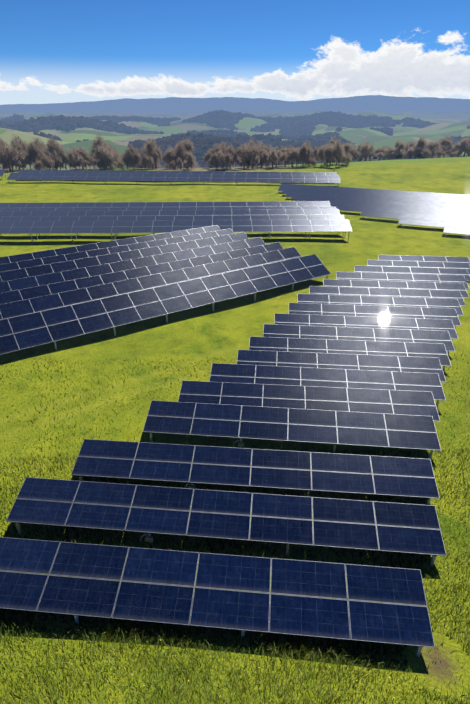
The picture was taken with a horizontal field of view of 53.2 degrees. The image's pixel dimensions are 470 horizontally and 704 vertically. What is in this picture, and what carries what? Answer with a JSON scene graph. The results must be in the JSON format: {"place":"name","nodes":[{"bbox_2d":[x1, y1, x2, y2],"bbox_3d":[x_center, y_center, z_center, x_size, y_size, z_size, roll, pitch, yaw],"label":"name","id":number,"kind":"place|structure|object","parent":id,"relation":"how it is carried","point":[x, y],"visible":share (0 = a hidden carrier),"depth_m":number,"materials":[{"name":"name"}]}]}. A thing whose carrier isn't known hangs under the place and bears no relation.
{"place":"outdoors","nodes":[
{"label":"outdoors","id":0,"kind":"place"},
{"bbox_2d":[0,95,469,703],"bbox_3d":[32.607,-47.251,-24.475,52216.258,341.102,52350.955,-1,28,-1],"label":"ground","id":1,"kind":"structure","parent":0,"point":[220,331],"depth_m":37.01,"materials":[{"name":"green plant"}]},
{"bbox_2d":[0,139,5,168],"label":"tree","id":2,"kind":"object","parent":1,"relation":"on","point":[1,142],"visible":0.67,"depth_m":147.21,"materials":[{"name":"brown plant"}]},
{"bbox_2d":[0,143,18,170],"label":"tree","id":3,"kind":"object","parent":1,"relation":"on","point":[7,152],"visible":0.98,"depth_m":145.08,"materials":[{"name":"brown plant"}]},
{"bbox_2d":[12,156,21,169],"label":"tree","id":4,"kind":"object","parent":1,"relation":"on","point":[16,161],"visible":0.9,"depth_m":147.23,"materials":[{"name":"brown plant"}]},
{"bbox_2d":[10,141,25,169],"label":"tree","id":5,"kind":"object","parent":1,"relation":"on","point":[20,149],"visible":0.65,"depth_m":148.13,"materials":[{"name":"brown plant"}]},
{"bbox_2d":[10,134,26,169],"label":"tree","id":6,"kind":"object","parent":1,"relation":"on","point":[15,139],"visible":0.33,"depth_m":151.40,"materials":[{"name":"brown plant"}]},
{"bbox_2d":[19,154,28,168],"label":"tree","id":7,"kind":"object","parent":1,"relation":"on","point":[24,161],"visible":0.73,"depth_m":149.14,"materials":[{"name":"brown plant"}]},
{"bbox_2d":[25,139,44,169],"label":"tree","id":8,"kind":"object","parent":1,"relation":"on","point":[34,152],"visible":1,"depth_m":149.11,"materials":[{"name":"brown plant"}]},
{"bbox_2d":[27,137,43,168],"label":"tree","id":9,"kind":"object","parent":1,"relation":"on","point":[36,141],"visible":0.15,"depth_m":152.48,"materials":[{"name":"brown plant"}]},
{"bbox_2d":[34,159,42,169],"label":"tree","id":10,"kind":"object","parent":1,"relation":"on","point":[40,163],"visible":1,"depth_m":148.34,"materials":[{"name":"brown plant"}]},
{"bbox_2d":[44,135,65,169],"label":"tree","id":11,"kind":"object","parent":1,"relation":"on","point":[53,146],"visible":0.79,"depth_m":147.38,"materials":[{"name":"brown plant"}]},
{"bbox_2d":[56,157,62,167],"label":"tree","id":12,"kind":"object","parent":1,"relation":"on","point":[59,161],"visible":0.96,"depth_m":147.49,"materials":[{"name":"brown plant"}]},
{"bbox_2d":[57,147,73,169],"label":"tree","id":13,"kind":"object","parent":1,"relation":"on","point":[66,157],"visible":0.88,"depth_m":148.62,"materials":[{"name":"brown plant"}]},
{"bbox_2d":[67,147,79,169],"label":"tree","id":14,"kind":"object","parent":1,"relation":"on","point":[72,152],"visible":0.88,"depth_m":149.92,"materials":[{"name":"brown plant"}]},
{"bbox_2d":[70,157,77,169],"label":"tree","id":15,"kind":"object","parent":1,"relation":"on","point":[74,164],"visible":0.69,"depth_m":151.15,"materials":[{"name":"brown plant"}]},
{"bbox_2d":[74,146,87,167],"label":"tree","id":16,"kind":"object","parent":1,"relation":"on","point":[79,150],"visible":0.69,"depth_m":152.96,"materials":[{"name":"brown plant"}]},
{"bbox_2d":[76,155,85,169],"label":"tree","id":17,"kind":"object","parent":1,"relation":"on","point":[79,160],"visible":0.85,"depth_m":150.71,"materials":[{"name":"brown plant"}]},
{"bbox_2d":[89,133,104,167],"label":"tree","id":18,"kind":"object","parent":1,"relation":"on","point":[97,142],"visible":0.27,"depth_m":159.05,"materials":[{"name":"brown plant"}]},
{"bbox_2d":[93,143,111,164],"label":"tree","id":19,"kind":"object","parent":1,"relation":"on","point":[98,154],"visible":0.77,"depth_m":147.74,"materials":[{"name":"brown plant"}]},
{"bbox_2d":[101,148,116,170],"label":"tree","id":20,"kind":"object","parent":1,"relation":"on","point":[108,155],"visible":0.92,"depth_m":147.38,"materials":[{"name":"brown plant"}]},
{"bbox_2d":[0,225,220,263],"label":"solar table","id":21,"kind":"object","parent":1,"relation":"on","point":[54,252],"visible":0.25,"depth_m":60.11,"materials":[{"name":"blue glass"}]},
{"bbox_2d":[102,141,119,169],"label":"tree","id":22,"kind":"object","parent":1,"relation":"on","point":[108,145],"visible":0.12,"depth_m":152.79,"materials":[{"name":"brown plant"}]},
{"bbox_2d":[0,228,233,276],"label":"solar table","id":23,"kind":"object","parent":1,"relation":"on","point":[65,257],"visible":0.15,"depth_m":57.69,"materials":[{"name":"blue glass"}]},
{"bbox_2d":[0,232,248,288],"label":"solar table","id":24,"kind":"object","parent":1,"relation":"on","point":[7,276],"visible":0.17,"depth_m":55.13,"materials":[{"name":"blue glass"}]},
{"bbox_2d":[121,152,129,165],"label":"tree","id":25,"kind":"object","parent":1,"relation":"on","point":[125,159],"visible":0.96,"depth_m":152.08,"materials":[{"name":"brown plant"}]},
{"bbox_2d":[0,237,264,294],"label":"solar table","id":26,"kind":"object","parent":1,"relation":"on","point":[44,279],"visible":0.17,"depth_m":52.42,"materials":[{"name":"blue glass"}]},
{"bbox_2d":[128,143,140,169],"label":"tree","id":27,"kind":"object","parent":1,"relation":"on","point":[132,151],"visible":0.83,"depth_m":148.55,"materials":[{"name":"brown plant"}]},
{"bbox_2d":[0,242,283,318],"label":"solar table","id":28,"kind":"object","parent":1,"relation":"on","point":[41,290],"visible":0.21,"depth_m":49.54,"materials":[{"name":"blue glass"}]},
{"bbox_2d":[141,154,147,165],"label":"tree","id":29,"kind":"object","parent":1,"relation":"on","point":[145,158],"visible":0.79,"depth_m":148.90,"materials":[{"name":"brown plant"}]},
{"bbox_2d":[146,156,153,167],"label":"tree","id":30,"kind":"object","parent":1,"relation":"on","point":[149,162],"visible":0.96,"depth_m":149.11,"materials":[{"name":"brown plant"}]},
{"bbox_2d":[0,247,301,331],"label":"solar table","id":31,"kind":"object","parent":1,"relation":"on","point":[41,303],"visible":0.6,"depth_m":47.29,"materials":[{"name":"blue glass"}]},
{"bbox_2d":[145,136,156,169],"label":"tree","id":32,"kind":"object","parent":1,"relation":"on","point":[150,145],"visible":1,"depth_m":152.48,"materials":[{"name":"brown plant"}]},
{"bbox_2d":[150,151,158,168],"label":"tree","id":33,"kind":"object","parent":1,"relation":"on","point":[155,155],"visible":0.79,"depth_m":156.16,"materials":[{"name":"brown plant"}]},
{"bbox_2d":[151,137,161,165],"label":"tree","id":34,"kind":"object","parent":1,"relation":"on","point":[158,150],"visible":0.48,"depth_m":157.82,"materials":[{"name":"brown plant"}]},
{"bbox_2d":[0,254,330,354],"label":"solar table","id":35,"kind":"object","parent":1,"relation":"on","point":[45,327],"visible":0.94,"depth_m":43.93,"materials":[{"name":"blue glass"}]},
{"bbox_2d":[0,201,330,207],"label":"solar table","id":36,"kind":"object","parent":1,"relation":"on","point":[180,204],"visible":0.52,"depth_m":83.64,"materials":[{"name":"blue glass"}]},
{"bbox_2d":[161,149,173,168],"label":"tree","id":37,"kind":"object","parent":1,"relation":"on","point":[167,156],"visible":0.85,"depth_m":155.33,"materials":[{"name":"brown plant"}]},
{"bbox_2d":[0,207,335,213],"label":"solar table","id":38,"kind":"object","parent":1,"relation":"on","point":[130,208],"visible":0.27,"depth_m":80.27,"materials":[{"name":"blue glass"}]},
{"bbox_2d":[0,209,339,220],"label":"solar table","id":39,"kind":"object","parent":1,"relation":"on","point":[306,212],"visible":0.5,"depth_m":77.68,"materials":[{"name":"blue glass"}]},
{"bbox_2d":[0,215,344,237],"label":"solar table","id":40,"kind":"object","parent":1,"relation":"on","point":[153,218],"visible":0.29,"depth_m":74.20,"materials":[{"name":"blue glass"}]},
{"bbox_2d":[166,148,179,168],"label":"tree","id":41,"kind":"object","parent":1,"relation":"on","point":[175,157],"visible":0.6,"depth_m":156.79,"materials":[{"name":"brown plant"}]},
{"bbox_2d":[7,172,339,186],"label":"solar table","id":42,"kind":"object","parent":1,"relation":"on","point":[107,177],"visible":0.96,"depth_m":121.79,"materials":[{"name":"blue glass"}]},
{"bbox_2d":[0,219,351,243],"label":"solar table","id":43,"kind":"object","parent":1,"relation":"on","point":[114,227],"visible":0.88,"depth_m":70.74,"materials":[{"name":"blue glass"}]},
{"bbox_2d":[18,170,336,183],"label":"solar table","id":44,"kind":"object","parent":1,"relation":"on","point":[178,172],"visible":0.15,"depth_m":127.13,"materials":[{"name":"blue glass"}]},
{"bbox_2d":[176,142,184,168],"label":"tree","id":45,"kind":"object","parent":1,"relation":"on","point":[180,150],"visible":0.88,"depth_m":155.72,"materials":[{"name":"brown plant"}]},
{"bbox_2d":[179,136,195,168],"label":"tree","id":46,"kind":"object","parent":1,"relation":"on","point":[188,145],"visible":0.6,"depth_m":157.89,"materials":[{"name":"brown plant"}]},
{"bbox_2d":[183,149,192,169],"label":"tree","id":47,"kind":"object","parent":1,"relation":"on","point":[188,154],"visible":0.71,"depth_m":150.07,"materials":[{"name":"brown plant"}]},
{"bbox_2d":[203,147,210,163],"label":"tree","id":48,"kind":"object","parent":1,"relation":"on","point":[206,157],"visible":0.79,"depth_m":159.69,"materials":[{"name":"brown plant"}]},
{"bbox_2d":[210,143,221,167],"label":"tree","id":49,"kind":"object","parent":1,"relation":"on","point":[218,147],"visible":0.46,"depth_m":151.08,"materials":[{"name":"brown plant"}]},
{"bbox_2d":[0,537,434,656],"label":"solar table","id":50,"kind":"object","parent":1,"relation":"on","point":[312,614],"visible":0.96,"depth_m":18.52,"materials":[{"name":"blue glass"}]},
{"bbox_2d":[212,150,222,170],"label":"tree","id":51,"kind":"object","parent":1,"relation":"on","point":[216,157],"visible":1,"depth_m":150.06,"materials":[{"name":"brown plant"}]},
{"bbox_2d":[6,477,445,565],"bbox_3d":[-0.691,8.097,22.207,19.977,1.840,2.346,3,28,5],"label":"solar table","id":52,"kind":"object","parent":1,"relation":"on","point":[352,524],"visible":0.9,"depth_m":21.90,"materials":[{"name":"blue glass"}]},
{"bbox_2d":[225,150,231,169],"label":"tree","id":53,"kind":"object","parent":1,"relation":"on","point":[228,157],"visible":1,"depth_m":150.36,"materials":[{"name":"brown plant"}]},
{"bbox_2d":[226,144,238,168],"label":"tree","id":54,"kind":"object","parent":1,"relation":"on","point":[230,149],"visible":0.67,"depth_m":152.97,"materials":[{"name":"brown plant"}]},
{"bbox_2d":[0,110,469,167],"bbox_3d":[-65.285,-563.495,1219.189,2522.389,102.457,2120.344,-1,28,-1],"label":"hills","id":55,"kind":"structure","parent":1,"relation":"on","point":[299,129],"depth_m":1405.61,"materials":[{"name":"green plant"}]},
{"bbox_2d":[233,146,257,168],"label":"tree","id":56,"kind":"object","parent":1,"relation":"on","point":[239,151],"visible":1,"depth_m":151.86,"materials":[{"name":"brown plant"}]},
{"bbox_2d":[239,136,257,165],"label":"tree","id":57,"kind":"object","parent":1,"relation":"on","point":[251,143],"visible":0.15,"depth_m":195.60,"materials":[{"name":"brown plant"}]},
{"bbox_2d":[243,144,260,168],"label":"tree","id":58,"kind":"object","parent":1,"relation":"on","point":[254,149],"visible":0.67,"depth_m":153.58,"materials":[{"name":"brown plant"}]},
{"bbox_2d":[71,439,439,504],"bbox_3d":[0.849,6.592,25.202,19.025,1.702,2.296,2,28,5],"label":"solar table","id":59,"kind":"object","parent":1,"relation":"on","point":[353,473],"visible":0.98,"depth_m":24.94,"materials":[{"name":"blue glass"}]},
{"bbox_2d":[254,155,259,169],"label":"tree","id":60,"kind":"object","parent":1,"relation":"on","point":[257,160],"visible":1,"depth_m":152.01,"materials":[{"name":"brown plant"}]},
{"bbox_2d":[261,150,270,164],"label":"tree","id":61,"kind":"object","parent":1,"relation":"on","point":[264,155],"visible":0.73,"depth_m":155.19,"materials":[{"name":"brown plant"}]},
{"bbox_2d":[266,147,278,163],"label":"tree","id":62,"kind":"object","parent":1,"relation":"on","point":[273,156],"visible":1,"depth_m":152.67,"materials":[{"name":"brown plant"}]},
{"bbox_2d":[279,151,287,163],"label":"tree","id":63,"kind":"object","parent":1,"relation":"on","point":[282,157],"visible":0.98,"depth_m":153.64,"materials":[{"name":"brown plant"}]},
{"bbox_2d":[279,145,287,165],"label":"tree","id":64,"kind":"object","parent":1,"relation":"on","point":[283,150],"visible":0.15,"depth_m":167.72,"materials":[{"name":"brown plant"}]},
{"bbox_2d":[143,400,440,459],"bbox_3d":[3.184,4.853,28.424,17.282,1.865,2.439,3,28,5],"label":"solar table","id":65,"kind":"object","parent":1,"relation":"on","point":[320,426],"visible":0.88,"depth_m":28.12,"materials":[{"name":"blue glass"}]},
{"bbox_2d":[285,148,300,167],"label":"tree","id":66,"kind":"object","parent":1,"relation":"on","point":[294,154],"visible":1,"depth_m":153.22,"materials":[{"name":"brown plant"}]},
{"bbox_2d":[297,144,308,167],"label":"tree","id":67,"kind":"object","parent":1,"relation":"on","point":[303,151],"visible":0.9,"depth_m":152.71,"materials":[{"name":"brown plant"}]},
{"bbox_2d":[178,380,439,421],"bbox_3d":[4.575,3.640,30.841,16.588,1.822,2.440,2,28,4],"label":"solar table","id":68,"kind":"object","parent":1,"relation":"on","point":[404,402],"visible":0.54,"depth_m":30.74,"materials":[{"name":"blue glass"}]},
{"bbox_2d":[314,144,325,166],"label":"tree","id":69,"kind":"object","parent":1,"relation":"on","point":[320,151],"visible":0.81,"depth_m":156.86,"materials":[{"name":"brown plant"}]},
{"bbox_2d":[209,363,445,408],"bbox_3d":[6.185,2.517,32.945,15.962,1.823,2.435,3,28,5],"label":"solar table","id":70,"kind":"object","parent":1,"relation":"on","point":[318,377],"visible":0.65,"depth_m":32.91,"materials":[{"name":"blue glass"}]},
{"bbox_2d":[322,143,332,166],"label":"tree","id":71,"kind":"object","parent":1,"relation":"on","point":[329,146],"visible":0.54,"depth_m":154.40,"materials":[{"name":"brown plant"}]},
{"bbox_2d":[326,135,337,164],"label":"tree","id":72,"kind":"object","parent":1,"relation":"on","point":[332,141],"visible":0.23,"depth_m":165.35,"materials":[{"name":"brown plant"}]},
{"bbox_2d":[329,137,344,167],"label":"tree","id":73,"kind":"object","parent":1,"relation":"on","point":[336,150],"visible":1,"depth_m":152.47,"materials":[{"name":"brown plant"}]},
{"bbox_2d":[237,350,445,381],"bbox_3d":[7.643,1.459,35.065,15.060,1.784,2.425,2,28,4],"label":"solar table","id":74,"kind":"object","parent":1,"relation":"on","point":[353,361],"visible":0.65,"depth_m":35.12,"materials":[{"name":"blue glass"}]},
{"bbox_2d":[343,141,352,164],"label":"tree","id":75,"kind":"object","parent":1,"relation":"on","point":[347,147],"visible":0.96,"depth_m":160.50,"materials":[{"name":"brown plant"}]},
{"bbox_2d":[249,336,450,372],"bbox_3d":[8.795,0.383,37.132,15.386,1.806,2.425,2,28,4],"label":"solar table","id":76,"kind":"object","parent":1,"relation":"on","point":[414,349],"visible":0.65,"depth_m":37.18,"materials":[{"name":"blue glass"}]},
{"bbox_2d":[263,324,454,355],"bbox_3d":[10.086,-0.782,39.413,15.468,1.774,2.333,2,28,5],"label":"solar table","id":77,"kind":"object","parent":1,"relation":"on","point":[355,333],"visible":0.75,"depth_m":39.41,"materials":[{"name":"blue glass"}]},
{"bbox_2d":[274,313,457,340],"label":"solar table","id":78,"kind":"object","parent":1,"relation":"on","point":[371,322],"visible":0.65,"depth_m":41.34,"materials":[{"name":"blue glass"}]},
{"bbox_2d":[359,142,375,160],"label":"tree","id":79,"kind":"object","parent":1,"relation":"on","point":[364,148],"visible":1,"depth_m":200.53,"materials":[{"name":"brown plant"}]},
{"bbox_2d":[361,141,375,160],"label":"tree","id":80,"kind":"object","parent":1,"relation":"on","point":[368,150],"visible":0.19,"depth_m":205.57,"materials":[{"name":"brown plant"}]},
{"bbox_2d":[278,184,469,196],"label":"solar table","id":81,"kind":"object","parent":1,"relation":"on","point":[281,187],"visible":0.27,"depth_m":103.83,"materials":[{"name":"blue glass"}]},
{"bbox_2d":[289,303,460,329],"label":"solar table","id":82,"kind":"object","parent":1,"relation":"on","point":[379,311],"visible":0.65,"depth_m":43.44,"materials":[{"name":"blue glass"}]},
{"bbox_2d":[282,186,469,199],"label":"solar table","id":83,"kind":"object","parent":1,"relation":"on","point":[285,189],"visible":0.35,"depth_m":100.58,"materials":[{"name":"blue glass"}]},
{"bbox_2d":[285,189,469,203],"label":"solar table","id":84,"kind":"object","parent":1,"relation":"on","point":[290,192],"visible":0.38,"depth_m":97.23,"materials":[{"name":"blue glass"}]},
{"bbox_2d":[297,294,463,317],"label":"solar table","id":85,"kind":"object","parent":1,"relation":"on","point":[380,301],"visible":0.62,"depth_m":45.59,"materials":[{"name":"blue glass"}]},
{"bbox_2d":[291,191,469,205],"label":"solar table","id":86,"kind":"object","parent":1,"relation":"on","point":[296,194],"visible":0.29,"depth_m":94.17,"materials":[{"name":"blue glass"}]},
{"bbox_2d":[375,147,385,160],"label":"tree","id":87,"kind":"object","parent":1,"relation":"on","point":[377,150],"visible":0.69,"depth_m":215.09,"materials":[{"name":"brown plant"}]},
{"bbox_2d":[297,194,469,211],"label":"solar table","id":88,"kind":"object","parent":1,"relation":"on","point":[301,197],"visible":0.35,"depth_m":90.74,"materials":[{"name":"blue glass"}]},
{"bbox_2d":[309,286,465,306],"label":"solar table","id":89,"kind":"object","parent":1,"relation":"on","point":[392,293],"visible":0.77,"depth_m":47.73,"materials":[{"name":"blue glass"}]},
{"bbox_2d":[323,279,468,299],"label":"solar table","id":90,"kind":"object","parent":1,"relation":"on","point":[460,287],"visible":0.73,"depth_m":49.78,"materials":[{"name":"blue glass"}]},
{"bbox_2d":[330,200,469,216],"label":"solar table","id":91,"kind":"object","parent":1,"relation":"on","point":[347,205],"visible":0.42,"depth_m":87.59,"materials":[{"name":"blue glass"}]},
{"bbox_2d":[393,139,406,159],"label":"tree","id":92,"kind":"object","parent":1,"relation":"on","point":[400,145],"visible":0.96,"depth_m":204.02,"materials":[{"name":"brown plant"}]},
{"bbox_2d":[336,272,468,288],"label":"solar table","id":93,"kind":"object","parent":1,"relation":"on","point":[406,278],"visible":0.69,"depth_m":51.90,"materials":[{"name":"blue glass"}]},
{"bbox_2d":[405,140,414,158],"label":"tree","id":94,"kind":"object","parent":1,"relation":"on","point":[411,144],"visible":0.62,"depth_m":211.47,"materials":[{"name":"brown plant"}]},
{"bbox_2d":[405,148,415,156],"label":"tree","id":95,"kind":"object","parent":1,"relation":"on","point":[409,150],"visible":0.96,"depth_m":205.95,"materials":[{"name":"brown plant"}]},
{"bbox_2d":[354,266,469,282],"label":"solar table","id":96,"kind":"object","parent":1,"relation":"on","point":[416,270],"visible":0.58,"depth_m":53.87,"materials":[{"name":"blue glass"}]},
{"bbox_2d":[360,206,469,219],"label":"solar table","id":97,"kind":"object","parent":1,"relation":"on","point":[379,212],"visible":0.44,"depth_m":82.99,"materials":[{"name":"blue glass"}]},
{"bbox_2d":[409,144,424,158],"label":"tree","id":98,"kind":"object","parent":1,"relation":"on","point":[417,149],"visible":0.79,"depth_m":205.60,"materials":[{"name":"brown plant"}]},
{"bbox_2d":[367,260,469,274],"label":"solar table","id":99,"kind":"object","parent":1,"relation":"on","point":[428,264],"visible":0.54,"depth_m":55.98,"materials":[{"name":"blue glass"}]},
{"bbox_2d":[413,136,428,158],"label":"tree","id":100,"kind":"object","parent":1,"relation":"on","point":[422,141],"visible":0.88,"depth_m":205.86,"materials":[{"name":"brown plant"}]},
{"bbox_2d":[378,255,469,264],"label":"solar table","id":101,"kind":"object","parent":1,"relation":"on","point":[423,258],"visible":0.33,"depth_m":58.19,"materials":[{"name":"blue glass"}]},
{"bbox_2d":[425,141,441,157],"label":"tree","id":102,"kind":"object","parent":1,"relation":"on","point":[432,146],"visible":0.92,"depth_m":210.17,"materials":[{"name":"brown plant"}]},
{"bbox_2d":[398,213,469,227],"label":"solar table","id":103,"kind":"object","parent":1,"relation":"on","point":[419,219],"visible":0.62,"depth_m":78.30,"materials":[{"name":"blue glass"}]},
{"bbox_2d":[439,135,453,156],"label":"tree","id":104,"kind":"object","parent":1,"relation":"on","point":[446,141],"visible":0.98,"depth_m":215.17,"materials":[{"name":"brown plant"}]},
{"bbox_2d":[443,221,469,236],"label":"solar table","id":105,"kind":"object","parent":1,"relation":"on","point":[454,227],"visible":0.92,"depth_m":73.78,"materials":[{"name":"blue glass"}]},
{"bbox_2d":[456,142,464,156],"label":"tree","id":106,"kind":"object","parent":1,"relation":"on","point":[459,147],"visible":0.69,"depth_m":217.85,"materials":[{"name":"brown plant"}]},
{"bbox_2d":[458,136,469,156],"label":"tree","id":107,"kind":"object","parent":1,"relation":"on","point":[465,142],"visible":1,"depth_m":214.38,"materials":[{"name":"brown plant"}]},
{"bbox_2d":[0,0,469,104],"label":"sky","id":108,"kind":"structure","parent":0,"point":[52,51],"materials":[{"name":"blue"}]},
{"bbox_2d":[14,413,457,702],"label":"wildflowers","id":109,"kind":"object","parent":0,"point":[259,667],"visible":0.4,"depth_m":16.66,"materials":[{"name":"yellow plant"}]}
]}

